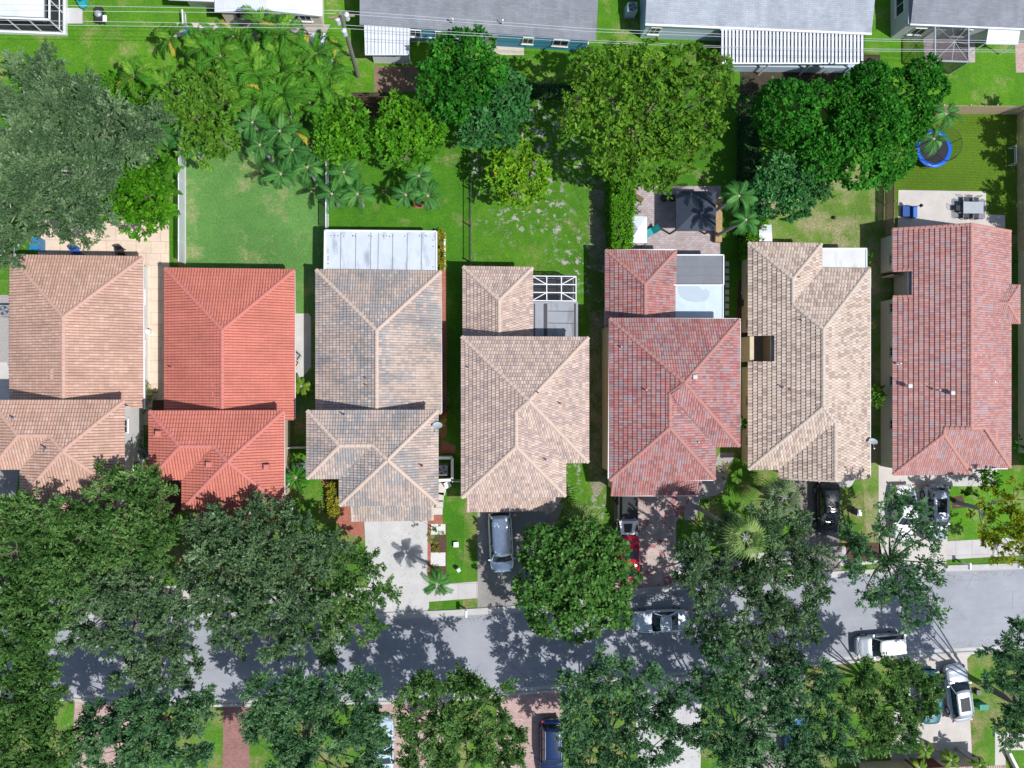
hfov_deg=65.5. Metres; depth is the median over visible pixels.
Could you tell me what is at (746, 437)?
window
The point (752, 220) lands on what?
palm tree
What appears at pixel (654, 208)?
patio
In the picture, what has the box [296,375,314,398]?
palm tree
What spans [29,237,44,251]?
storage box
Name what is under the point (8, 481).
driveway
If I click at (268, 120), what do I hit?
broad leaved palm
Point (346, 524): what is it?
path
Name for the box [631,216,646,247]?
canopy tent
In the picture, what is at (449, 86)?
tree
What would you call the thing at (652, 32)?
window
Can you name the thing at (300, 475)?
palm tree
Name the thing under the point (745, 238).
hedge
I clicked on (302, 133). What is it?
broad leaved palm
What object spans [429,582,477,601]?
pavement
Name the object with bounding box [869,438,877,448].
satellite dish
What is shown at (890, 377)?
window
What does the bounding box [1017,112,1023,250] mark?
fence
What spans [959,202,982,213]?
dining table
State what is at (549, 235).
lawn
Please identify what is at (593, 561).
tree
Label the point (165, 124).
palm tree
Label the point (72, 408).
house
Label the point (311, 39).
shed
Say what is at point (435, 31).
window
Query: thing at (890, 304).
window
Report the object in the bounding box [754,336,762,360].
patio
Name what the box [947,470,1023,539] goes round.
lawn
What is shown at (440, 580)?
palm tree
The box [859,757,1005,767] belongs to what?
house
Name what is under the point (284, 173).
palm tree
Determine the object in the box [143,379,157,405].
shrub
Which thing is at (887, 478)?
driveway
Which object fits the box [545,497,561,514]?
driveway
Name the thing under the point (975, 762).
palm tree
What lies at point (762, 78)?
patio
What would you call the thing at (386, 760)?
parked car
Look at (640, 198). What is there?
garden wall
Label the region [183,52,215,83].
broad leaved palm
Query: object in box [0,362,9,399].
patio
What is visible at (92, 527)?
oak tree
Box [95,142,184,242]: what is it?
oak tree
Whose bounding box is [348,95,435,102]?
fence
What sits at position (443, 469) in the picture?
air conditioner
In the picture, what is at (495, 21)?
overhead wire
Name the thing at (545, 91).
hedge
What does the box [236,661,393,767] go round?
oak tree
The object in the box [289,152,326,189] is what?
palm tree
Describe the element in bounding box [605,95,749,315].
lawn
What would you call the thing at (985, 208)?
patio chair
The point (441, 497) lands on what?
path slab
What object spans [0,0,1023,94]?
lawn
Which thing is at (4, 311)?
air conditioner
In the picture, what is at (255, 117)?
palm tree
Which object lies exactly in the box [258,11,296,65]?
broad leaved palm
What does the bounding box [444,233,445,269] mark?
garden wall
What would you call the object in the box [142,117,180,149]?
palm tree
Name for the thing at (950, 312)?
house
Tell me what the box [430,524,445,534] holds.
gravel bed
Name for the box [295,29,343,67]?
broad leaved palm
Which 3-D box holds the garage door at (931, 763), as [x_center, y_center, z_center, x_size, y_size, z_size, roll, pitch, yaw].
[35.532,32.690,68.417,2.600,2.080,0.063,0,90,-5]
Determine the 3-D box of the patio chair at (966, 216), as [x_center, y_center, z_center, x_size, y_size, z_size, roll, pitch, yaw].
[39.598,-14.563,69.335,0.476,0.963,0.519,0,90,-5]
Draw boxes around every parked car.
[371,715,395,767]
[487,512,515,572]
[539,718,565,767]
[616,534,641,587]
[632,607,688,634]
[782,711,805,755]
[813,481,841,535]
[854,631,906,659]
[890,484,918,539]
[917,669,942,723]
[920,484,949,540]
[940,662,973,723]
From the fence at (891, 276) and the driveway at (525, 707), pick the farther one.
the fence at (891, 276)
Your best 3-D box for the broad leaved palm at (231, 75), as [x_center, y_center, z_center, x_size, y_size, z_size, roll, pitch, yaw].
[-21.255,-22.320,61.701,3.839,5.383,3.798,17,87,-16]
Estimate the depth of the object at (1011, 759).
69.71 m
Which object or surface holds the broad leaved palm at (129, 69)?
on the flower bed at (373, 108)
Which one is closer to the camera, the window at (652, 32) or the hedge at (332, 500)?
the hedge at (332, 500)
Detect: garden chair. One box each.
[67,244,83,254]
[77,0,90,10]
[114,245,126,255]
[296,351,301,361]
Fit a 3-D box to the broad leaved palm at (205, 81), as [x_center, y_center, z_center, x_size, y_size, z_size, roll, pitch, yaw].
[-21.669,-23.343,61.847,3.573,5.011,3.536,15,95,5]
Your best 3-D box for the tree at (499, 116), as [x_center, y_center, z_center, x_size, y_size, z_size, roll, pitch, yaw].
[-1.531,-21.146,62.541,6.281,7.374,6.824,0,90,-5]
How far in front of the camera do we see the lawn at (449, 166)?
65.79 m
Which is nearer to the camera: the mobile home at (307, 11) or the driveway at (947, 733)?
the mobile home at (307, 11)
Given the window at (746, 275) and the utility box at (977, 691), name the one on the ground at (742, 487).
the utility box at (977, 691)
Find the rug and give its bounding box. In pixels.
[952,198,984,218]
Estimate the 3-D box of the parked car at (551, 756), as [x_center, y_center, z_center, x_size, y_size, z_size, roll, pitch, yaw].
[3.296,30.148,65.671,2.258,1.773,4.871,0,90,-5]
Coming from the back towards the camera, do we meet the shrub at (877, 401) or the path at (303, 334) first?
the shrub at (877, 401)
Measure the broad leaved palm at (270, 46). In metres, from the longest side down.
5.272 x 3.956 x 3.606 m
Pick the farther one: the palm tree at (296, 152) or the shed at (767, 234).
the shed at (767, 234)
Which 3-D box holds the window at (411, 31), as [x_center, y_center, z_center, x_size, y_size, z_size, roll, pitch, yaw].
[-7.774,-28.168,64.095,1.020,1.270,0.120,2,90,-5]
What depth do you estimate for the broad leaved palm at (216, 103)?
59.47 m
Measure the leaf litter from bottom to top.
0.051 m
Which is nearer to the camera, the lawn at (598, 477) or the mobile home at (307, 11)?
the mobile home at (307, 11)
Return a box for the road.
[0,569,1023,699]
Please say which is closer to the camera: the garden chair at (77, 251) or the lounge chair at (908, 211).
the garden chair at (77, 251)
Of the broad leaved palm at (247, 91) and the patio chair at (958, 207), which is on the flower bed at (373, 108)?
the broad leaved palm at (247, 91)
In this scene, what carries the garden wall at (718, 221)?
on the patio at (654, 208)
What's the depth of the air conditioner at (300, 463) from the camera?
63.95 m
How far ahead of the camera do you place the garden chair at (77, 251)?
62.63 m
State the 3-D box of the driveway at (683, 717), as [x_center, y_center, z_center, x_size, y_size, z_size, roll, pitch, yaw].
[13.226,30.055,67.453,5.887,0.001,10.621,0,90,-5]
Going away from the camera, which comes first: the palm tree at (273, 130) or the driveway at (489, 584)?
the palm tree at (273, 130)
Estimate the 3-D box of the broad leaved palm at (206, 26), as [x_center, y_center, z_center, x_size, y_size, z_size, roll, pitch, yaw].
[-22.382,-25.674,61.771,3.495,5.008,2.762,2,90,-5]
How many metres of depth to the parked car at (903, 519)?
68.38 m
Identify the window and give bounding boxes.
[125,418,128,432]
[133,459,140,470]
[144,289,145,305]
[234,13,249,19]
[299,16,312,22]
[410,29,421,38]
[435,31,450,39]
[521,37,533,45]
[551,39,569,47]
[647,27,661,35]
[745,274,747,284]
[745,318,747,328]
[745,395,747,405]
[745,435,747,445]
[889,254,891,264]
[889,303,891,313]
[889,375,891,385]
[895,0,904,18]
[906,28,928,35]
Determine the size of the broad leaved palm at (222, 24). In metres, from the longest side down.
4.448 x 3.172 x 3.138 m
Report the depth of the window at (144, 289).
62.69 m
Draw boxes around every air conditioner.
[0,305,9,317]
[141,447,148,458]
[294,461,305,472]
[439,463,448,475]
[624,2,636,18]
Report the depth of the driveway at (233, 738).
64.23 m
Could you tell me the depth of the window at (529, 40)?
65.01 m
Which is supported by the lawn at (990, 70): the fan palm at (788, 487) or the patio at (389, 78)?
the patio at (389, 78)
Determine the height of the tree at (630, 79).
10.102 m
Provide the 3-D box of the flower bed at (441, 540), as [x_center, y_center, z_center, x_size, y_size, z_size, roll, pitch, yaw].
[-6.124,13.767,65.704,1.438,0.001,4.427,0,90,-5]
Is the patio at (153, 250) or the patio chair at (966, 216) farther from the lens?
the patio chair at (966, 216)
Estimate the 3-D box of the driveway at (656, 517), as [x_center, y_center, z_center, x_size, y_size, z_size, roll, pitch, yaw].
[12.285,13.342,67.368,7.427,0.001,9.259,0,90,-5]
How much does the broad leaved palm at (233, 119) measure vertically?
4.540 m
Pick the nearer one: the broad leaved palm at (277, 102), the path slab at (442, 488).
the broad leaved palm at (277, 102)
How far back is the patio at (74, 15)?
63.13 m
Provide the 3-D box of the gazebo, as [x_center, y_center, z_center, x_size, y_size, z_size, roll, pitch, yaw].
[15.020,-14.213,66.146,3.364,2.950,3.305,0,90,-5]
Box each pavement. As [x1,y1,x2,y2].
[0,586,366,604]
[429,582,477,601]
[676,538,1022,574]
[995,732,1023,767]
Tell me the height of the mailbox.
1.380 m
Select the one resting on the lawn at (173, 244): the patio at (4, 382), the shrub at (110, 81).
the shrub at (110, 81)
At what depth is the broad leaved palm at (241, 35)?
60.41 m
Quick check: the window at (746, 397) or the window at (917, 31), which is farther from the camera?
the window at (917, 31)
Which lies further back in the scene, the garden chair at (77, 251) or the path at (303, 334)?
the path at (303, 334)
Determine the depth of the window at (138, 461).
62.21 m
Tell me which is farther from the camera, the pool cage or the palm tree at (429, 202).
the pool cage
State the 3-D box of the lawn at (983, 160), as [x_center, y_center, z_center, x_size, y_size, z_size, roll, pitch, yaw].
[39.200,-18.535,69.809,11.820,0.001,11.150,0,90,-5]
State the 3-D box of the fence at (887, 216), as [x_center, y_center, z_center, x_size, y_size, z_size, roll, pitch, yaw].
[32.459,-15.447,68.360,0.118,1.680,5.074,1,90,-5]
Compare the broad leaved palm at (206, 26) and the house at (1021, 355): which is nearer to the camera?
the broad leaved palm at (206, 26)
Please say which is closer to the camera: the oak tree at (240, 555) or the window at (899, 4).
the oak tree at (240, 555)
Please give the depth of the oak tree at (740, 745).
59.25 m
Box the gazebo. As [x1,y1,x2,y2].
[669,191,715,234]
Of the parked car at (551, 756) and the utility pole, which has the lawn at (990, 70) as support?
the utility pole
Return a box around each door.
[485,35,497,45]
[904,758,943,767]
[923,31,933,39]
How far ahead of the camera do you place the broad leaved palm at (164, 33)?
60.14 m
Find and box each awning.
[713,29,864,74]
[970,29,1019,54]
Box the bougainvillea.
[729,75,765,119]
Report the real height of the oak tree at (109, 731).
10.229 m
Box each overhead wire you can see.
[0,10,1023,43]
[0,24,963,51]
[3,4,1004,40]
[16,20,963,49]
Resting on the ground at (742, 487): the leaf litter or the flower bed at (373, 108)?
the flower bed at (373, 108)
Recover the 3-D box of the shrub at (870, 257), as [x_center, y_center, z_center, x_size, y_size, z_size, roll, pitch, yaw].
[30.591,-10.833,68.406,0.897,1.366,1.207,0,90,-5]
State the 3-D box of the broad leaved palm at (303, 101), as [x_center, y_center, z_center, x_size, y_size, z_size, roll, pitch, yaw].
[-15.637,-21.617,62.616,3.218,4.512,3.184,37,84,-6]
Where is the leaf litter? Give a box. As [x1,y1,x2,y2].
[18,491,1017,761]
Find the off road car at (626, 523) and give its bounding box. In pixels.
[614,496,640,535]
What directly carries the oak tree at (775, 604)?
on the ground at (742, 487)
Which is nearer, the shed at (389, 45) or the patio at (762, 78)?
the shed at (389, 45)
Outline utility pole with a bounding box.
[328,11,359,77]
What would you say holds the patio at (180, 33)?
on the lawn at (990, 70)
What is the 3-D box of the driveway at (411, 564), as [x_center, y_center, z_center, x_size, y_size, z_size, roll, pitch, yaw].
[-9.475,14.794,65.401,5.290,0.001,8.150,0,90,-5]
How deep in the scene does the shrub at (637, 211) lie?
65.50 m
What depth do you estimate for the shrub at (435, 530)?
63.08 m
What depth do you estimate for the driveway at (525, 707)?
66.41 m
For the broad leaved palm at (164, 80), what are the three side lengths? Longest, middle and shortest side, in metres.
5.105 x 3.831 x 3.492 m
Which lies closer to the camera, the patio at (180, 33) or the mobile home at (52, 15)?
the mobile home at (52, 15)
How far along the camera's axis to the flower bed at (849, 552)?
69.02 m
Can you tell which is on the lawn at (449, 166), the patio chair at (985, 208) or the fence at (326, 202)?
the fence at (326, 202)
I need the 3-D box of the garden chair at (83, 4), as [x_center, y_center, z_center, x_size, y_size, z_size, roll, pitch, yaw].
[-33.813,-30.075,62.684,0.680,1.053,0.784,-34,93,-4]
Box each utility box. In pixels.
[852,508,861,515]
[974,689,980,694]
[974,701,988,709]
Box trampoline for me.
[915,125,962,169]
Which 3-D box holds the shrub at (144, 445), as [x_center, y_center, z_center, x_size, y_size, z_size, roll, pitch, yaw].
[-28.795,3.499,62.854,1.697,1.738,4.543,0,90,-5]
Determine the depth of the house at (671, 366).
61.79 m
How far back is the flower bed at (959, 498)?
69.78 m
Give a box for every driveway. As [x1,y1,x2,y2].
[0,470,18,496]
[72,702,132,767]
[222,707,248,767]
[364,521,428,611]
[379,701,445,767]
[478,503,564,607]
[495,691,566,767]
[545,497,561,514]
[614,496,693,590]
[636,678,701,767]
[740,669,804,767]
[794,480,841,571]
[839,480,854,486]
[879,465,949,568]
[891,654,971,759]
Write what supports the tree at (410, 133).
on the lawn at (449, 166)
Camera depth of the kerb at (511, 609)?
66.26 m
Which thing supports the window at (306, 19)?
in the mobile home at (307, 11)
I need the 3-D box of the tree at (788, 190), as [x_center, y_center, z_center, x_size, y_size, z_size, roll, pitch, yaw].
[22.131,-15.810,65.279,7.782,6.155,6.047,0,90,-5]
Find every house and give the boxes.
[0,254,147,515]
[148,267,295,523]
[305,230,441,521]
[460,265,589,511]
[602,249,740,495]
[741,241,870,481]
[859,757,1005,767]
[881,222,1020,475]
[1018,241,1023,452]
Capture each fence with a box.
[178,90,186,264]
[288,446,305,447]
[325,148,328,229]
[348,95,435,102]
[470,112,471,263]
[882,274,903,277]
[884,182,895,234]
[939,104,1023,113]
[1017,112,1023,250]
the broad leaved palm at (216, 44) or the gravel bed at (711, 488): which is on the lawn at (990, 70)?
the broad leaved palm at (216, 44)
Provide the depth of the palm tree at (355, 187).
61.03 m
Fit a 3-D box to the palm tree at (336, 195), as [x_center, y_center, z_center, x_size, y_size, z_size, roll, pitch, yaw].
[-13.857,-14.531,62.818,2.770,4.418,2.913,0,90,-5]
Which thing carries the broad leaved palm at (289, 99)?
on the ground at (742, 487)
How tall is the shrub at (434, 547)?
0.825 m
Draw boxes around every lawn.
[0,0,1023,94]
[0,95,177,279]
[186,125,324,414]
[329,95,468,609]
[472,95,613,593]
[589,190,607,498]
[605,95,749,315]
[760,95,1023,164]
[760,165,891,542]
[895,114,1022,234]
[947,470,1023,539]
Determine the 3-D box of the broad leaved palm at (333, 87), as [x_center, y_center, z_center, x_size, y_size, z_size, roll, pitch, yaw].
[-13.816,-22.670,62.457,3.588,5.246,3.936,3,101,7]
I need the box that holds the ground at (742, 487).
[0,95,1023,767]
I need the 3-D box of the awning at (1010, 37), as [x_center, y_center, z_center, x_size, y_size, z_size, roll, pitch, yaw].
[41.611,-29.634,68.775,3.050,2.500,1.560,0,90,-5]
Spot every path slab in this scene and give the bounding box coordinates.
[434,507,442,514]
[436,502,442,507]
[439,482,445,495]
[439,493,443,501]
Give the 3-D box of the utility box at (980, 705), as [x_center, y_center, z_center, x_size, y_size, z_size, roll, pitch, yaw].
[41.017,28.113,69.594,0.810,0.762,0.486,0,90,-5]
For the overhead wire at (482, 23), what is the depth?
55.71 m
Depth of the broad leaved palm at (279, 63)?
60.62 m
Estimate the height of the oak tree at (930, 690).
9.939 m
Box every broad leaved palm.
[114,55,164,101]
[148,65,187,106]
[154,22,192,59]
[180,22,212,65]
[183,25,228,76]
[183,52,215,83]
[195,28,246,84]
[199,22,235,55]
[199,60,238,88]
[203,83,248,131]
[213,63,259,105]
[214,19,255,54]
[216,93,249,123]
[227,28,261,59]
[227,38,271,86]
[229,53,281,96]
[230,85,275,121]
[236,41,268,82]
[239,76,272,114]
[240,3,282,47]
[243,101,290,136]
[252,70,304,114]
[255,13,308,62]
[256,55,307,93]
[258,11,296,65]
[259,36,306,75]
[262,73,300,121]
[268,83,315,118]
[276,58,303,80]
[277,107,312,148]
[285,28,323,72]
[291,93,317,128]
[293,58,331,97]
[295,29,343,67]
[299,66,349,110]
[304,55,352,89]
[304,87,355,141]
[305,74,354,108]
[310,36,355,82]
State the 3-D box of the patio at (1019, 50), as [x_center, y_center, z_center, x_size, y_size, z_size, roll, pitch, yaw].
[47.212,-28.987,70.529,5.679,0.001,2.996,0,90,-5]
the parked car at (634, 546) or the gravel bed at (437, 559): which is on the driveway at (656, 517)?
the parked car at (634, 546)
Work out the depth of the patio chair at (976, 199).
69.43 m
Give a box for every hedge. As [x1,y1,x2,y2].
[325,479,341,518]
[437,228,446,269]
[519,80,576,101]
[603,163,637,248]
[735,108,762,235]
[738,214,769,261]
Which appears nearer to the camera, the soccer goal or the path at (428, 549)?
the path at (428, 549)
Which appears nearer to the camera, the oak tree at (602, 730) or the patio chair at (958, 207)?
the oak tree at (602, 730)
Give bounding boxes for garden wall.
[439,456,453,481]
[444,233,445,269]
[635,194,643,202]
[714,198,722,242]
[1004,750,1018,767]
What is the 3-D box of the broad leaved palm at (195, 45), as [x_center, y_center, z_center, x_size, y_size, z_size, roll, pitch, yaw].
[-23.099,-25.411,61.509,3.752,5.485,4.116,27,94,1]
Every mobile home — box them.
[0,0,67,36]
[169,0,323,31]
[360,0,597,50]
[640,0,874,40]
[891,0,1023,42]
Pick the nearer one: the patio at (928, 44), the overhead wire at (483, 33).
the overhead wire at (483, 33)
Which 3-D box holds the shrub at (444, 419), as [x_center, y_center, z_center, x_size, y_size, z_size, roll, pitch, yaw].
[-5.770,1.967,64.818,0.991,1.971,4.239,0,90,-5]
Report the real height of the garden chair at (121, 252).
1.053 m
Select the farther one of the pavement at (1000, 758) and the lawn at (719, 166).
the pavement at (1000, 758)
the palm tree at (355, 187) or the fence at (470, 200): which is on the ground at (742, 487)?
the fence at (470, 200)
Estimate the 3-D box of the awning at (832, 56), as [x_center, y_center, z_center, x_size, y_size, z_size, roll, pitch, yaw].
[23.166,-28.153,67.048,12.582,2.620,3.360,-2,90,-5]
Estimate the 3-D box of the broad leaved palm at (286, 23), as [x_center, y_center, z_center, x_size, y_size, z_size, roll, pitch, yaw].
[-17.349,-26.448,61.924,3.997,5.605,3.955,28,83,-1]
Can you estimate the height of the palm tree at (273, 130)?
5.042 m
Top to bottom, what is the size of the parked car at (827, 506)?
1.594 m
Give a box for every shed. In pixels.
[296,32,331,71]
[364,25,409,63]
[759,224,771,241]
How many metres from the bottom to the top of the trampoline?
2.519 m
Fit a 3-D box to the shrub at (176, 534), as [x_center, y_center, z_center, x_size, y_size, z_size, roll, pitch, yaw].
[-27.020,11.430,63.156,4.649,1.654,2.221,7,89,-5]
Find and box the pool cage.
[918,27,969,73]
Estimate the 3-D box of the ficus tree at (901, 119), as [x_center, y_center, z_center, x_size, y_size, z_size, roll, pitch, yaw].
[28.006,-20.538,64.775,11.778,8.292,10.455,0,90,-5]
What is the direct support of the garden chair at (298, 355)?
on the path at (303, 334)
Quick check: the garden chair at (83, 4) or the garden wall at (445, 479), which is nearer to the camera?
the garden chair at (83, 4)
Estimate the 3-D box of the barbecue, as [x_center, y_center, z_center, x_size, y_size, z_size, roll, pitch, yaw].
[-32.311,-29.021,62.796,0.880,1.100,1.100,0,90,-5]
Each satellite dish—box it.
[432,422,441,433]
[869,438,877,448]
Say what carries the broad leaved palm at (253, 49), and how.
on the lawn at (990, 70)
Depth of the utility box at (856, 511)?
68.18 m
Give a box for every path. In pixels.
[296,313,310,378]
[321,479,363,536]
[427,521,430,577]
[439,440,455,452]
[441,270,446,439]
[935,469,996,485]
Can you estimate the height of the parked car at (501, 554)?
1.754 m
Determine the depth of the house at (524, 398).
60.68 m
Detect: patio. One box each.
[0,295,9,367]
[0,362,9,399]
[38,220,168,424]
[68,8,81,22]
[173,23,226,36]
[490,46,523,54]
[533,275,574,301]
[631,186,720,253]
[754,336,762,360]
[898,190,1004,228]
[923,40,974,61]
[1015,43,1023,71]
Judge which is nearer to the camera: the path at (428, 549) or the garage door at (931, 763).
the path at (428, 549)
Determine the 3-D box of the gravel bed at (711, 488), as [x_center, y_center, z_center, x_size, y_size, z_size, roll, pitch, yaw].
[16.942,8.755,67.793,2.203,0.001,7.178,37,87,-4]
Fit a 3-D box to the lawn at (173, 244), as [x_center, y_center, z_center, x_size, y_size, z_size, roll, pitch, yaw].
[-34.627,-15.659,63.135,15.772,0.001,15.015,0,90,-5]
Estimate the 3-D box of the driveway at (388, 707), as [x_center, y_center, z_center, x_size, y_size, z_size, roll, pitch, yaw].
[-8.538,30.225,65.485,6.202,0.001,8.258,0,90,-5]
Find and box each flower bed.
[122,92,399,116]
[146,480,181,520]
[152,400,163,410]
[227,24,329,42]
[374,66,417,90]
[431,524,446,576]
[736,280,746,337]
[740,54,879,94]
[845,543,880,561]
[951,495,965,508]
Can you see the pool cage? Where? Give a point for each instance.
(949, 37)
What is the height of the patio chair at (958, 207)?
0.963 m
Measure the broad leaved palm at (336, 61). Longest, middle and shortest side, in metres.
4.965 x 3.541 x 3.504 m
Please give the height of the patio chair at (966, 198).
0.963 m
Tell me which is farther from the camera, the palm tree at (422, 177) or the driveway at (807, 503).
the driveway at (807, 503)
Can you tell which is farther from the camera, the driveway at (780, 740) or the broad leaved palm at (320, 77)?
the driveway at (780, 740)
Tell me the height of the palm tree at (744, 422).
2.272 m
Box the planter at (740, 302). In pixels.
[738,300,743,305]
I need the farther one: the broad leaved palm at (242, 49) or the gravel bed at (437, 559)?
the gravel bed at (437, 559)
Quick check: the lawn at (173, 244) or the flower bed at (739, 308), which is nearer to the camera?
the lawn at (173, 244)
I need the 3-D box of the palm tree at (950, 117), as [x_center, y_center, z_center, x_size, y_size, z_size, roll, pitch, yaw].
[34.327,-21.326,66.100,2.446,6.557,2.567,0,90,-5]
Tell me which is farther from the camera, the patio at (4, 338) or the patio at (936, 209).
the patio at (936, 209)
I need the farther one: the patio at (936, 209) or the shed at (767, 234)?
the patio at (936, 209)
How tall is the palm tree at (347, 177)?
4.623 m
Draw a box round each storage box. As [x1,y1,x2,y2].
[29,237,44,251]
[444,481,450,488]
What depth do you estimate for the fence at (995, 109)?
68.82 m
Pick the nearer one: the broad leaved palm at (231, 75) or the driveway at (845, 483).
the broad leaved palm at (231, 75)
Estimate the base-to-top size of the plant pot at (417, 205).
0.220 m
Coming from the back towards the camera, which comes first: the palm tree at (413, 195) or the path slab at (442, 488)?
the path slab at (442, 488)
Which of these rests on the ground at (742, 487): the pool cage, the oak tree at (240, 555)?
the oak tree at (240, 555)
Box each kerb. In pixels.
[0,645,1022,706]
[1,563,1023,619]
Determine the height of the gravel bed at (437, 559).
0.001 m
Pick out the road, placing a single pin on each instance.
(491, 650)
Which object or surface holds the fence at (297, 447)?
on the ground at (742, 487)
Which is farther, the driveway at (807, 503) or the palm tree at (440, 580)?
the driveway at (807, 503)
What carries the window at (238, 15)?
in the mobile home at (307, 11)
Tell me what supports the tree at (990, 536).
on the flower bed at (959, 498)
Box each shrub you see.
[73,67,157,124]
[138,400,153,456]
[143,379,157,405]
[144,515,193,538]
[289,450,302,474]
[426,524,444,543]
[432,542,441,552]
[439,382,446,433]
[634,199,640,214]
[716,461,731,481]
[867,251,874,263]
[871,384,886,408]
[960,469,1003,497]
[1011,254,1023,455]
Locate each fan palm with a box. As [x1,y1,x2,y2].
[557,498,602,542]
[697,506,765,563]
[754,476,801,517]
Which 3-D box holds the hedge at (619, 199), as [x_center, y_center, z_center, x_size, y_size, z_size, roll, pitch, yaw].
[8.993,-14.501,65.667,2.470,3.057,7.157,0,90,-5]
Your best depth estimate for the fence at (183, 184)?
62.90 m
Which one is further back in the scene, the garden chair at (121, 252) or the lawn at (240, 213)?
the lawn at (240, 213)
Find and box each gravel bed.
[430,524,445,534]
[430,553,445,565]
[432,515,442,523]
[684,453,734,519]
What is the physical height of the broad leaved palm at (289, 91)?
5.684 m
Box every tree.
[0,38,177,270]
[0,487,93,673]
[0,632,86,767]
[42,459,190,591]
[49,551,212,696]
[64,682,219,767]
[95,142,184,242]
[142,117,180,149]
[156,59,245,171]
[156,97,192,139]
[167,130,205,164]
[169,490,353,665]
[234,104,270,142]
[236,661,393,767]
[245,128,275,164]
[261,157,303,191]
[263,113,302,151]
[275,135,310,171]
[285,460,310,494]
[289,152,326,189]
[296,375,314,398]
[302,539,402,669]
[309,96,374,169]
[315,176,350,213]
[327,158,360,188]
[340,174,376,214]
[369,89,449,172]
[388,662,529,767]
[390,180,421,208]
[405,165,433,191]
[413,180,443,211]
[414,22,511,125]
[420,567,453,595]
[453,63,534,149]
[484,137,552,209]
[511,514,644,645]
[551,641,707,767]
[557,34,739,199]
[670,497,835,678]
[683,623,863,767]
[716,180,757,214]
[716,202,759,236]
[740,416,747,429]
[742,148,836,223]
[749,76,822,148]
[793,58,936,192]
[832,652,946,759]
[837,484,952,635]
[894,125,948,159]
[897,750,926,767]
[898,52,951,102]
[902,733,934,758]
[926,741,958,767]
[932,102,962,132]
[955,475,1023,567]
[955,747,987,767]
[973,613,1023,752]
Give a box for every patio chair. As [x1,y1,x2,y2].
[953,204,960,211]
[961,195,972,202]
[961,214,972,219]
[971,195,982,201]
[971,214,982,219]
[983,205,991,211]
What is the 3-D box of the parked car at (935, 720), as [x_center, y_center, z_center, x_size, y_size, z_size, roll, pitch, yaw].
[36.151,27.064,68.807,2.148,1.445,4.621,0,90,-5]
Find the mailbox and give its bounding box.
[960,561,971,569]
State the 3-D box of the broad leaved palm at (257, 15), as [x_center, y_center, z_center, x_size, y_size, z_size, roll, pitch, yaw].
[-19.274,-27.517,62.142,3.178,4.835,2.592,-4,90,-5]
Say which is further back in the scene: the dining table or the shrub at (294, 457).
the dining table
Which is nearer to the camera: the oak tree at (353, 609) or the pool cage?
the oak tree at (353, 609)
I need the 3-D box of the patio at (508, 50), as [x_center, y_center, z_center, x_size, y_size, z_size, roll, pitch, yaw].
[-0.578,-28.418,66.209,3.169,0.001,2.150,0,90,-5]
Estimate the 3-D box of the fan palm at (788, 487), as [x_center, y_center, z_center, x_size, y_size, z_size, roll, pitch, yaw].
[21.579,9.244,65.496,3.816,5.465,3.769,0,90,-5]
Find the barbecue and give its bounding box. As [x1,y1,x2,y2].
[94,7,106,24]
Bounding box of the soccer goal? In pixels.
[1008,145,1016,165]
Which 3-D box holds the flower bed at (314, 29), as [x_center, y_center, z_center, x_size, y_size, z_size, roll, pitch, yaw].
[-18.882,-28.434,64.554,8.127,0.001,1.661,0,90,-5]
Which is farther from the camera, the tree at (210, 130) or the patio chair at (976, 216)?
the patio chair at (976, 216)
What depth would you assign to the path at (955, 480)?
69.80 m
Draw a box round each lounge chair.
[647,224,660,237]
[901,205,916,217]
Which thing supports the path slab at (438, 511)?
on the lawn at (449, 166)
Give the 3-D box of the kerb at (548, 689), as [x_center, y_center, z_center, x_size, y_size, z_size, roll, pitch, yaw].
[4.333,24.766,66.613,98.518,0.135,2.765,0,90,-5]
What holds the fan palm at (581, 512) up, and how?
on the lawn at (549, 235)
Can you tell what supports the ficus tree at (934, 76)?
on the lawn at (988, 100)
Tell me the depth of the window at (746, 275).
66.78 m
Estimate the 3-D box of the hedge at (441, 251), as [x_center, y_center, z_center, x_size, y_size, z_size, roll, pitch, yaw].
[-5.797,-10.999,65.208,1.027,1.208,3.461,0,90,-5]
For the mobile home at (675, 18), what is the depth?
65.30 m
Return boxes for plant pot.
[413,201,423,208]
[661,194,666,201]

